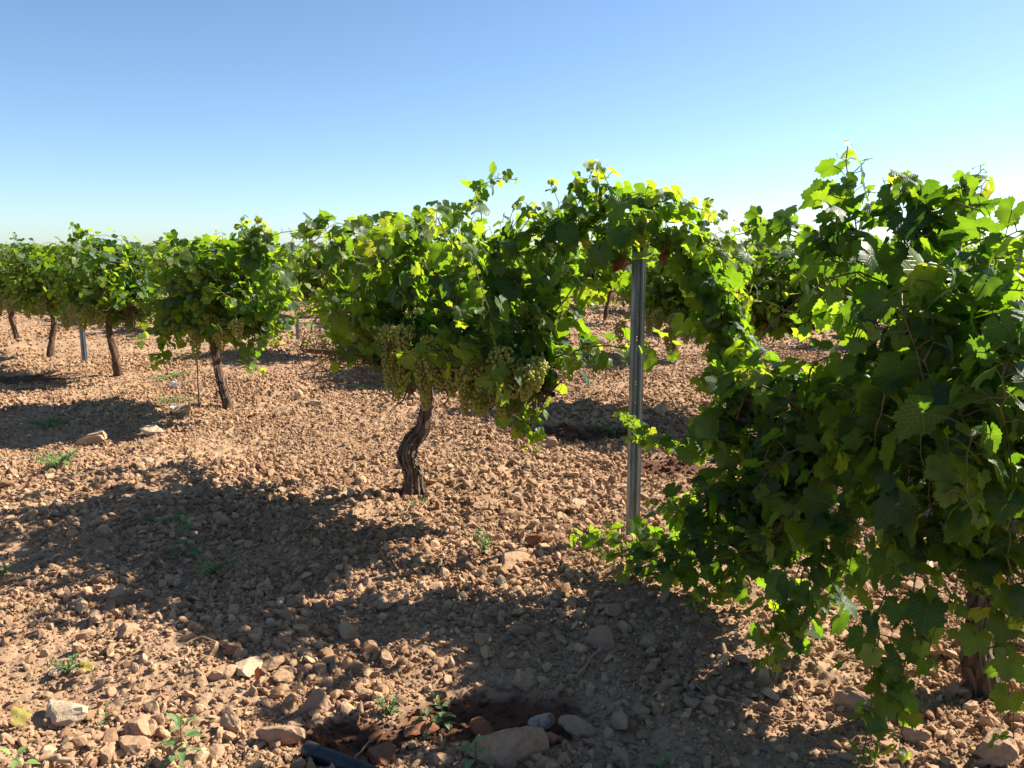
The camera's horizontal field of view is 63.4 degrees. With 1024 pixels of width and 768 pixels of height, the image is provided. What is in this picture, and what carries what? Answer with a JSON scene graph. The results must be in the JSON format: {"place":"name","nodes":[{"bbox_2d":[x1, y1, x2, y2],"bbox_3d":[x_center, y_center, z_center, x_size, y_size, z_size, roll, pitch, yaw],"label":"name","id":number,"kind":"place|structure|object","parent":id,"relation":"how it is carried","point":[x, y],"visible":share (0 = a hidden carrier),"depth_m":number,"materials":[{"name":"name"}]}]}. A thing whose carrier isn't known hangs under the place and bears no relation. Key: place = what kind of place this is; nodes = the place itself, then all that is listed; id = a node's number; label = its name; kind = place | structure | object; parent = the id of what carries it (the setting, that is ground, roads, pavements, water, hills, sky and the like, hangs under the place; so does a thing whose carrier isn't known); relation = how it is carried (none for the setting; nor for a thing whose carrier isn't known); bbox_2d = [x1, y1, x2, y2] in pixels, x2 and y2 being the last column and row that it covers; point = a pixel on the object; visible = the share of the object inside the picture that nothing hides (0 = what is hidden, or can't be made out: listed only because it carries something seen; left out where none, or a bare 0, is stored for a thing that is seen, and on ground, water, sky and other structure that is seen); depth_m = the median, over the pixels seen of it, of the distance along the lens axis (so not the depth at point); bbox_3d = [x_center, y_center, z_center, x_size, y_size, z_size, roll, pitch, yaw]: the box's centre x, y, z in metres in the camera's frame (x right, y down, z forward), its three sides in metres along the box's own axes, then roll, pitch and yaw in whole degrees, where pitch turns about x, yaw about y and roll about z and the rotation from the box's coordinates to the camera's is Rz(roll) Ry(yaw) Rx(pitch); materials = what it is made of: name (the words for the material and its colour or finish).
{"place":"outdoors","nodes":[
{"label":"outdoors","id":0,"kind":"place"},
{"bbox_2d":[40,753,77,766],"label":"rock","id":1,"kind":"object","parent":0,"point":[58,758],"visible":0.97,"depth_m":2.10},
{"bbox_2d":[0,284,1023,767],"bbox_3d":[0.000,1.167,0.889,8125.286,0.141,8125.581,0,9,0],"label":"ground","id":2,"kind":"structure","parent":0,"point":[522,706],"depth_m":2.97,"materials":[{"name":"soil"}]},
{"bbox_2d":[0,745,40,767],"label":"weed","id":3,"kind":"object","parent":2,"relation":"on","point":[15,762],"visible":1,"depth_m":2.09,"materials":[{"name":"green plant"}]},
{"bbox_2d":[11,706,32,725],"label":"fallen leaf","id":4,"kind":"object","parent":2,"relation":"on","point":[23,714],"visible":1,"depth_m":2.30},
{"bbox_2d":[0,232,44,338],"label":"grape vine","id":5,"kind":"object","parent":2,"relation":"on","point":[13,323],"visible":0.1,"depth_m":12.27,"materials":[{"name":"green plant"}]},
{"bbox_2d":[0,232,73,357],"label":"grape vine","id":6,"kind":"object","parent":2,"relation":"on","point":[26,260],"visible":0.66,"depth_m":9.96,"materials":[{"name":"green plant"}]},
{"bbox_2d":[20,414,67,428],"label":"weed","id":7,"kind":"object","parent":2,"relation":"on","point":[41,423],"visible":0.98,"depth_m":6.08,"materials":[{"name":"green plant"}]},
{"bbox_2d":[48,668,63,676],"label":"stone","id":8,"kind":"object","parent":2,"relation":"on","point":[55,672],"visible":1,"depth_m":2.59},
{"bbox_2d":[31,449,81,468],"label":"weed","id":9,"kind":"object","parent":2,"relation":"on","point":[53,462],"visible":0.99,"depth_m":4.88,"materials":[{"name":"green plant"}]},
{"bbox_2d":[43,651,79,674],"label":"weed","id":10,"kind":"object","parent":2,"relation":"on","point":[67,667],"visible":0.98,"depth_m":2.60,"materials":[{"name":"green plant"}]},
{"bbox_2d":[45,699,88,727],"bbox_3d":[-1.285,0.936,2.368,0.201,0.051,0.090,-2,10,36],"label":"rock","id":11,"kind":"object","parent":2,"relation":"on","point":[60,713],"visible":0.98,"depth_m":2.33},
{"bbox_2d":[71,241,87,362],"bbox_3d":[-4.856,-0.850,9.311,0.060,1.550,0.030,-3,10,-14],"label":"metal post","id":12,"kind":"object","parent":2,"relation":"on","point":[83,345],"visible":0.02,"depth_m":9.37,"materials":[{"name":"metal"}]},
{"bbox_2d":[71,641,88,653],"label":"stone","id":13,"kind":"object","parent":2,"relation":"on","point":[77,647],"visible":0.93,"depth_m":2.70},
{"bbox_2d":[74,596,87,613],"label":"stone","id":14,"kind":"object","parent":2,"relation":"on","point":[80,603],"visible":0.99,"depth_m":3.01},
{"bbox_2d":[75,629,95,640],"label":"stone","id":15,"kind":"object","parent":2,"relation":"on","point":[87,634],"visible":1,"depth_m":2.79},
{"bbox_2d":[62,522,114,552],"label":"dead weed","id":16,"kind":"object","parent":2,"relation":"on","point":[86,538],"visible":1,"depth_m":3.64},
{"bbox_2d":[75,429,108,446],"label":"stone","id":17,"kind":"object","parent":2,"relation":"on","point":[98,436],"visible":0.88,"depth_m":5.60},
{"bbox_2d":[89,609,102,623],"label":"stone","id":18,"kind":"object","parent":2,"relation":"on","point":[95,617],"visible":1,"depth_m":2.91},
{"bbox_2d":[27,222,166,376],"bbox_3d":[-4.255,-0.855,8.588,1.207,1.660,2.306,-8,12,-42],"label":"grape vine","id":19,"kind":"object","parent":2,"relation":"on","point":[111,284],"visible":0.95,"depth_m":8.18,"materials":[{"name":"green plant"}]},
{"bbox_2d":[98,676,112,685],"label":"stone","id":20,"kind":"object","parent":2,"relation":"on","point":[101,681],"visible":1,"depth_m":2.52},
{"bbox_2d":[99,701,114,725],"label":"weed","id":21,"kind":"object","parent":2,"relation":"on","point":[105,717],"visible":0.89,"depth_m":2.33,"materials":[{"name":"green plant"}]},
{"bbox_2d":[99,742,115,764],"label":"stone","id":22,"kind":"object","parent":2,"relation":"on","point":[106,753],"visible":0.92,"depth_m":2.13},
{"bbox_2d":[108,583,124,597],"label":"stone","id":23,"kind":"object","parent":2,"relation":"on","point":[118,590],"visible":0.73,"depth_m":3.13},
{"bbox_2d":[114,622,139,638],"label":"stone","id":24,"kind":"object","parent":2,"relation":"on","point":[126,629],"visible":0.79,"depth_m":2.81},
{"bbox_2d":[127,606,136,617],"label":"stone","id":25,"kind":"object","parent":2,"relation":"on","point":[131,611],"visible":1,"depth_m":2.96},
{"bbox_2d":[119,735,149,756],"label":"stone","id":26,"kind":"object","parent":2,"relation":"on","point":[137,746],"visible":1,"depth_m":2.17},
{"bbox_2d":[124,714,150,736],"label":"stone","id":27,"kind":"object","parent":2,"relation":"on","point":[138,725],"visible":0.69,"depth_m":2.26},
{"bbox_2d":[139,589,153,599],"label":"stone","id":28,"kind":"object","parent":2,"relation":"on","point":[143,594],"visible":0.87,"depth_m":3.15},
{"bbox_2d":[139,424,164,434],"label":"stone","id":29,"kind":"object","parent":2,"relation":"on","point":[152,429],"visible":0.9,"depth_m":5.74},
{"bbox_2d":[144,700,159,713],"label":"stone","id":30,"kind":"object","parent":2,"relation":"on","point":[150,707],"visible":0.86,"depth_m":2.38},
{"bbox_2d":[132,243,173,299],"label":"grape vine","id":31,"kind":"object","parent":2,"relation":"on","point":[157,254],"visible":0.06,"depth_m":15.10,"materials":[{"name":"green plant"}]},
{"bbox_2d":[134,509,187,522],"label":"weed","id":32,"kind":"object","parent":2,"relation":"on","point":[151,519],"visible":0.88,"depth_m":3.97,"materials":[{"name":"green plant"}]},
{"bbox_2d":[152,370,190,380],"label":"weed","id":33,"kind":"object","parent":2,"relation":"on","point":[172,375],"visible":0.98,"depth_m":8.58,"materials":[{"name":"green plant"}]},
{"bbox_2d":[152,395,197,403],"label":"weed","id":34,"kind":"object","parent":2,"relation":"on","point":[171,400],"visible":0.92,"depth_m":7.17,"materials":[{"name":"green plant"}]},
{"bbox_2d":[156,712,207,767],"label":"weed","id":35,"kind":"object","parent":2,"relation":"on","point":[178,722],"visible":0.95,"depth_m":2.12,"materials":[{"name":"green plant"}]},
{"bbox_2d":[172,402,191,414],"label":"stone","id":36,"kind":"object","parent":2,"relation":"on","point":[182,408],"visible":0.8,"depth_m":6.51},
{"bbox_2d":[171,515,198,555],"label":"weed","id":37,"kind":"object","parent":2,"relation":"on","point":[194,550],"visible":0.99,"depth_m":3.52,"materials":[{"name":"green plant"}]},
{"bbox_2d":[191,554,230,574],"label":"weed","id":38,"kind":"object","parent":2,"relation":"on","point":[211,569],"visible":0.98,"depth_m":3.34,"materials":[{"name":"green plant"}]},
{"bbox_2d":[131,215,314,409],"bbox_3d":[-2.297,-0.542,6.725,1.205,1.625,2.049,-8,12,-42],"label":"grape vine","id":39,"kind":"object","parent":2,"relation":"on","point":[219,290],"visible":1,"depth_m":6.32,"materials":[{"name":"green plant"}]},
{"bbox_2d":[219,711,240,733],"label":"stone","id":40,"kind":"object","parent":2,"relation":"on","point":[230,721],"visible":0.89,"depth_m":2.29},
{"bbox_2d":[232,648,247,658],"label":"stone","id":41,"kind":"object","parent":2,"relation":"on","point":[242,653],"visible":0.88,"depth_m":2.67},
{"bbox_2d":[234,656,262,676],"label":"stone","id":42,"kind":"object","parent":2,"relation":"on","point":[247,667],"visible":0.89,"depth_m":2.58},
{"bbox_2d":[262,655,284,670],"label":"stone","id":43,"kind":"object","parent":2,"relation":"on","point":[272,663],"visible":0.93,"depth_m":2.61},
{"bbox_2d":[256,725,304,745],"bbox_3d":[-0.622,0.935,2.225,0.130,0.057,0.058,-1,9,-8],"label":"stone","id":44,"kind":"object","parent":2,"relation":"on","point":[288,734],"visible":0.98,"depth_m":2.21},
{"bbox_2d":[271,666,296,682],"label":"stone","id":45,"kind":"object","parent":2,"relation":"on","point":[282,674],"visible":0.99,"depth_m":2.55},
{"bbox_2d":[271,240,300,294],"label":"grape vine","id":46,"kind":"object","parent":2,"relation":"on","point":[286,251],"visible":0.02,"depth_m":18.11,"materials":[{"name":"green plant"}]},
{"bbox_2d":[286,581,301,595],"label":"stone","id":47,"kind":"object","parent":2,"relation":"on","point":[293,586],"visible":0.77,"depth_m":3.14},
{"bbox_2d":[290,242,299,338],"bbox_3d":[-3.159,-1.278,12.087,0.060,1.550,0.030,-3,10,-14],"label":"metal post","id":48,"kind":"object","parent":2,"relation":"on","point":[292,246],"visible":0.27,"depth_m":12.12,"materials":[{"name":"metal"}]},
{"bbox_2d":[300,688,330,714],"bbox_3d":[-0.569,0.931,2.408,0.082,0.093,0.060,-5,3,-4],"label":"stone","id":49,"kind":"object","parent":2,"relation":"on","point":[317,700],"visible":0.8,"depth_m":2.39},
{"bbox_2d":[273,237,399,346],"bbox_3d":[-2.231,-1.120,10.600,1.301,1.536,2.012,-8,12,-42],"label":"grape vine","id":50,"kind":"object","parent":2,"relation":"on","point":[305,275],"visible":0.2,"depth_m":10.50,"materials":[{"name":"green plant"}]},
{"bbox_2d":[300,740,379,767],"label":"irrigation pipe","id":51,"kind":"object","parent":2,"relation":"on","point":[319,754],"visible":0.94,"depth_m":2.11,"materials":[{"name":"black plastic"}]},
{"bbox_2d":[338,620,359,640],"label":"stone","id":52,"kind":"object","parent":2,"relation":"on","point":[348,630],"visible":0.98,"depth_m":2.85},
{"bbox_2d":[366,741,395,765],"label":"stone","id":53,"kind":"object","parent":2,"relation":"on","point":[383,753],"visible":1,"depth_m":2.16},
{"bbox_2d":[373,602,393,609],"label":"stone","id":54,"kind":"object","parent":2,"relation":"on","point":[381,605],"visible":1,"depth_m":3.00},
{"bbox_2d":[381,647,392,665],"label":"stone","id":55,"kind":"object","parent":2,"relation":"on","point":[386,657],"visible":1,"depth_m":2.67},
{"bbox_2d":[374,695,403,715],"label":"weed","id":56,"kind":"object","parent":2,"relation":"on","point":[390,712],"visible":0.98,"depth_m":2.38,"materials":[{"name":"green plant"}]},
{"bbox_2d":[403,714,438,737],"bbox_3d":[-0.258,0.951,2.313,0.104,0.029,0.077,-4,10,-21],"label":"stone","id":57,"kind":"object","parent":2,"relation":"on","point":[413,727],"visible":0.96,"depth_m":2.29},
{"bbox_2d":[414,707,442,738],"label":"weed","id":58,"kind":"object","parent":2,"relation":"on","point":[435,719],"visible":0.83,"depth_m":2.32,"materials":[{"name":"green plant"}]},
{"bbox_2d":[432,581,442,593],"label":"stone","id":59,"kind":"object","parent":2,"relation":"on","point":[437,587],"visible":1,"depth_m":3.17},
{"bbox_2d":[428,690,457,729],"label":"weed","id":60,"kind":"object","parent":2,"relation":"on","point":[440,714],"visible":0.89,"depth_m":2.33,"materials":[{"name":"green plant"}]},
{"bbox_2d":[464,662,479,668],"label":"stone","id":61,"kind":"object","parent":2,"relation":"on","point":[472,665],"visible":1,"depth_m":2.61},
{"bbox_2d":[457,734,487,767],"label":"weed","id":62,"kind":"object","parent":2,"relation":"on","point":[470,762],"visible":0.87,"depth_m":2.10,"materials":[{"name":"green plant"}]},
{"bbox_2d":[469,716,492,735],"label":"stone","id":63,"kind":"object","parent":2,"relation":"on","point":[480,725],"visible":0.89,"depth_m":2.31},
{"bbox_2d":[474,633,490,645],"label":"stone","id":64,"kind":"object","parent":2,"relation":"on","point":[482,639],"visible":0.95,"depth_m":2.75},
{"bbox_2d":[473,526,493,553],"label":"weed","id":65,"kind":"object","parent":2,"relation":"on","point":[484,547],"visible":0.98,"depth_m":3.51,"materials":[{"name":"green plant"}]},
{"bbox_2d":[480,644,492,658],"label":"stone","id":66,"kind":"object","parent":2,"relation":"on","point":[485,650],"visible":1,"depth_m":2.66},
{"bbox_2d":[418,229,588,303],"bbox_3d":[-0.167,-0.829,8.776,1.280,1.592,2.138,-8,12,-42],"label":"grape vine","id":67,"kind":"object","parent":2,"relation":"on","point":[566,267],"visible":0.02,"depth_m":8.46,"materials":[{"name":"green plant"}]},
{"bbox_2d":[468,726,549,767],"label":"rock","id":68,"kind":"object","parent":2,"relation":"on","point":[505,748],"visible":0.9,"depth_m":2.11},
{"bbox_2d":[261,159,761,495],"bbox_3d":[-0.261,-0.194,4.135,1.260,1.807,3.150,-8,12,-42],"label":"grape vine","id":69,"kind":"object","parent":2,"relation":"on","point":[477,345],"visible":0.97,"depth_m":3.73,"materials":[{"name":"green plant"}]},
{"bbox_2d":[0,292,1023,767],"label":"soil clods","id":70,"kind":"object","parent":2,"relation":"on","point":[556,524],"visible":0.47,"depth_m":3.32,"materials":[{"name":"soil"}]},
{"bbox_2d":[79,661,93,671],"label":"fallen leaf","id":71,"kind":"object","parent":70,"relation":"on","point":[88,666],"visible":1,"depth_m":2.57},
{"bbox_2d":[500,549,529,563],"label":"stone","id":72,"kind":"object","parent":2,"relation":"on","point":[509,556],"visible":0.98,"depth_m":3.46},
{"bbox_2d":[511,607,524,615],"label":"stone","id":73,"kind":"object","parent":2,"relation":"on","point":[518,611],"visible":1,"depth_m":2.97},
{"bbox_2d":[508,625,532,635],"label":"stone","id":74,"kind":"object","parent":2,"relation":"on","point":[520,629],"visible":0.98,"depth_m":2.82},
{"bbox_2d":[512,671,536,692],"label":"stone","id":75,"kind":"object","parent":2,"relation":"on","point":[525,681],"visible":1,"depth_m":2.50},
{"bbox_2d":[525,534,544,546],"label":"stone","id":76,"kind":"object","parent":2,"relation":"on","point":[532,540],"visible":0.84,"depth_m":3.63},
{"bbox_2d":[528,712,555,728],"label":"stone","id":77,"kind":"object","parent":2,"relation":"on","point":[545,721],"visible":0.89,"depth_m":2.32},
{"bbox_2d":[546,436,557,448],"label":"stone","id":78,"kind":"object","parent":2,"relation":"on","point":[551,442],"visible":0.83,"depth_m":5.43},
{"bbox_2d":[546,732,559,745],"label":"stone","id":79,"kind":"object","parent":2,"relation":"on","point":[553,738],"visible":0.57,"depth_m":2.24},
{"bbox_2d":[529,246,593,300],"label":"grape vine","id":80,"kind":"object","parent":2,"relation":"on","point":[580,256],"visible":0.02,"depth_m":12.04,"materials":[{"name":"green plant"}]},
{"bbox_2d":[558,714,597,736],"bbox_3d":[0.183,0.950,2.302,0.108,0.049,0.072,0,9,-2],"label":"stone","id":81,"kind":"object","parent":2,"relation":"on","point":[575,725],"visible":1,"depth_m":2.29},
{"bbox_2d":[573,634,616,679],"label":"twig","id":82,"kind":"object","parent":2,"relation":"on","point":[586,664],"visible":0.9,"depth_m":2.60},
{"bbox_2d":[585,625,615,651],"bbox_3d":[0.299,0.850,2.748,0.073,0.103,0.101,7,-6,-32],"label":"stone","id":83,"kind":"object","parent":2,"relation":"on","point":[600,635],"visible":0.84,"depth_m":2.73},
{"bbox_2d":[570,246,631,319],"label":"grape vine","id":84,"kind":"object","parent":2,"relation":"on","point":[606,307],"visible":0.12,"depth_m":15.35,"materials":[{"name":"brown plant"}]},
{"bbox_2d":[589,422,622,434],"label":"weed","id":85,"kind":"object","parent":2,"relation":"on","point":[609,429],"visible":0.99,"depth_m":6.12,"materials":[{"name":"green plant"}]},
{"bbox_2d":[604,603,622,616],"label":"stone","id":86,"kind":"object","parent":2,"relation":"on","point":[614,610],"visible":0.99,"depth_m":2.95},
{"bbox_2d":[611,710,627,729],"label":"stone","id":87,"kind":"object","parent":2,"relation":"on","point":[619,720],"visible":1,"depth_m":2.30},
{"bbox_2d":[612,745,629,767],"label":"stone","id":88,"kind":"object","parent":2,"relation":"on","point":[621,753],"visible":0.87,"depth_m":2.14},
{"bbox_2d":[616,620,632,632],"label":"stone","id":89,"kind":"object","parent":2,"relation":"on","point":[624,626],"visible":1,"depth_m":2.85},
{"bbox_2d":[626,243,646,535],"bbox_3d":[0.548,0.088,3.666,0.060,1.550,0.030,-1,9,-7],"label":"metal post","id":90,"kind":"object","parent":2,"relation":"on","point":[637,325],"visible":0.66,"depth_m":3.64,"materials":[{"name":"metal"}]},
{"bbox_2d":[147,243,977,247],"bbox_3d":[-5.245,-1.596,9.729,0.002,0.002,29.970,-8,12,-42],"label":"trellis wire","id":91,"kind":"object","parent":90,"relation":"attached to","point":[598,245],"visible":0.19,"depth_m":3.19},
{"bbox_2d":[610,249,679,354],"bbox_3d":[2.013,-1.076,10.259,1.205,1.606,1.967,-8,12,-42],"label":"grape vine","id":92,"kind":"object","parent":2,"relation":"on","point":[626,288],"visible":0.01,"depth_m":10.32,"materials":[{"name":"green plant"}]},
{"bbox_2d":[638,632,654,648],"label":"stone","id":93,"kind":"object","parent":2,"relation":"on","point":[647,641],"visible":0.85,"depth_m":2.74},
{"bbox_2d":[654,404,667,413],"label":"stone","id":94,"kind":"object","parent":2,"relation":"on","point":[660,408],"visible":0.97,"depth_m":6.49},
{"bbox_2d":[652,752,674,767],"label":"weed","id":95,"kind":"object","parent":2,"relation":"on","point":[665,757],"visible":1,"depth_m":2.12,"materials":[{"name":"green plant"}]},
{"bbox_2d":[659,590,669,603],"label":"stone","id":96,"kind":"object","parent":2,"relation":"on","point":[664,596],"visible":1,"depth_m":3.07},
{"bbox_2d":[683,697,699,707],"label":"stone","id":97,"kind":"object","parent":2,"relation":"on","point":[690,702],"visible":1,"depth_m":2.37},
{"bbox_2d":[716,652,728,666],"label":"stone","id":98,"kind":"object","parent":2,"relation":"on","point":[724,657],"visible":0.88,"depth_m":2.61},
{"bbox_2d":[590,220,859,404],"bbox_3d":[1.687,-0.528,6.703,1.389,1.573,2.275,-8,12,-42],"label":"grape vine","id":99,"kind":"object","parent":2,"relation":"on","point":[664,300],"visible":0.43,"depth_m":6.28,"materials":[{"name":"green plant"}]},
{"bbox_2d":[734,653,751,662],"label":"stone","id":100,"kind":"object","parent":2,"relation":"on","point":[743,657],"visible":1,"depth_m":2.62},
{"bbox_2d":[687,684,803,721],"bbox_3d":[0.659,0.922,2.373,0.331,0.026,0.064,6,11,32],"label":"dry cane","id":101,"kind":"object","parent":2,"relation":"on","point":[722,699],"visible":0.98,"depth_m":2.37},
{"bbox_2d":[761,687,779,699],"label":"stone","id":102,"kind":"object","parent":2,"relation":"on","point":[767,691],"visible":1,"depth_m":2.46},
{"bbox_2d":[570,137,1023,764],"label":"grape vine","id":103,"kind":"object","parent":2,"relation":"on","point":[932,381],"visible":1,"depth_m":2.31,"materials":[{"name":"green plant"}]},
{"bbox_2d":[833,687,870,709],"bbox_3d":[0.997,0.920,2.418,0.113,0.068,0.043,4,10,23],"label":"stone","id":104,"kind":"object","parent":2,"relation":"on","point":[851,697],"visible":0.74,"depth_m":2.41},
{"bbox_2d":[878,627,891,642],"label":"stone","id":105,"kind":"object","parent":2,"relation":"on","point":[885,631],"visible":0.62,"depth_m":2.79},
{"bbox_2d":[900,726,930,742],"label":"stone","id":106,"kind":"object","parent":2,"relation":"on","point":[914,735],"visible":0.85,"depth_m":2.25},
{"bbox_2d":[836,235,1014,324],"bbox_3d":[4.145,-0.820,8.546,1.207,1.592,2.138,-8,12,-42],"label":"grape vine","id":107,"kind":"object","parent":2,"relation":"on","point":[852,282],"visible":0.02,"depth_m":8.60,"materials":[{"name":"green plant"}]},
{"bbox_2d":[936,648,957,658],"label":"stone","id":108,"kind":"object","parent":2,"relation":"on","point":[952,654],"visible":1,"depth_m":2.66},
{"bbox_2d":[975,727,1018,765],"bbox_3d":[1.247,0.950,2.144,0.105,0.106,0.103,-15,25,-29],"label":"rock","id":109,"kind":"object","parent":2,"relation":"on","point":[1002,752],"visible":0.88,"depth_m":2.11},
{"bbox_2d":[0,0,1023,246],"label":"sky","id":110,"kind":"structure","parent":0,"point":[142,119],"materials":[{"name":"blue"}]},
{"bbox_3d":[-10.471,-1.798,15.435,0.060,1.550,0.030,-2,9,-14],"label":"metal post","id":111,"kind":"object","parent":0,"visible":0},
{"bbox_2d":[136,254,857,262],"bbox_3d":[-5.216,-1.536,9.766,0.002,0.002,29.970,-8,12,-42],"label":"trellis wire","id":112,"kind":"object","parent":111,"relation":"attached to","point":[580,259],"visible":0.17,"depth_m":3.55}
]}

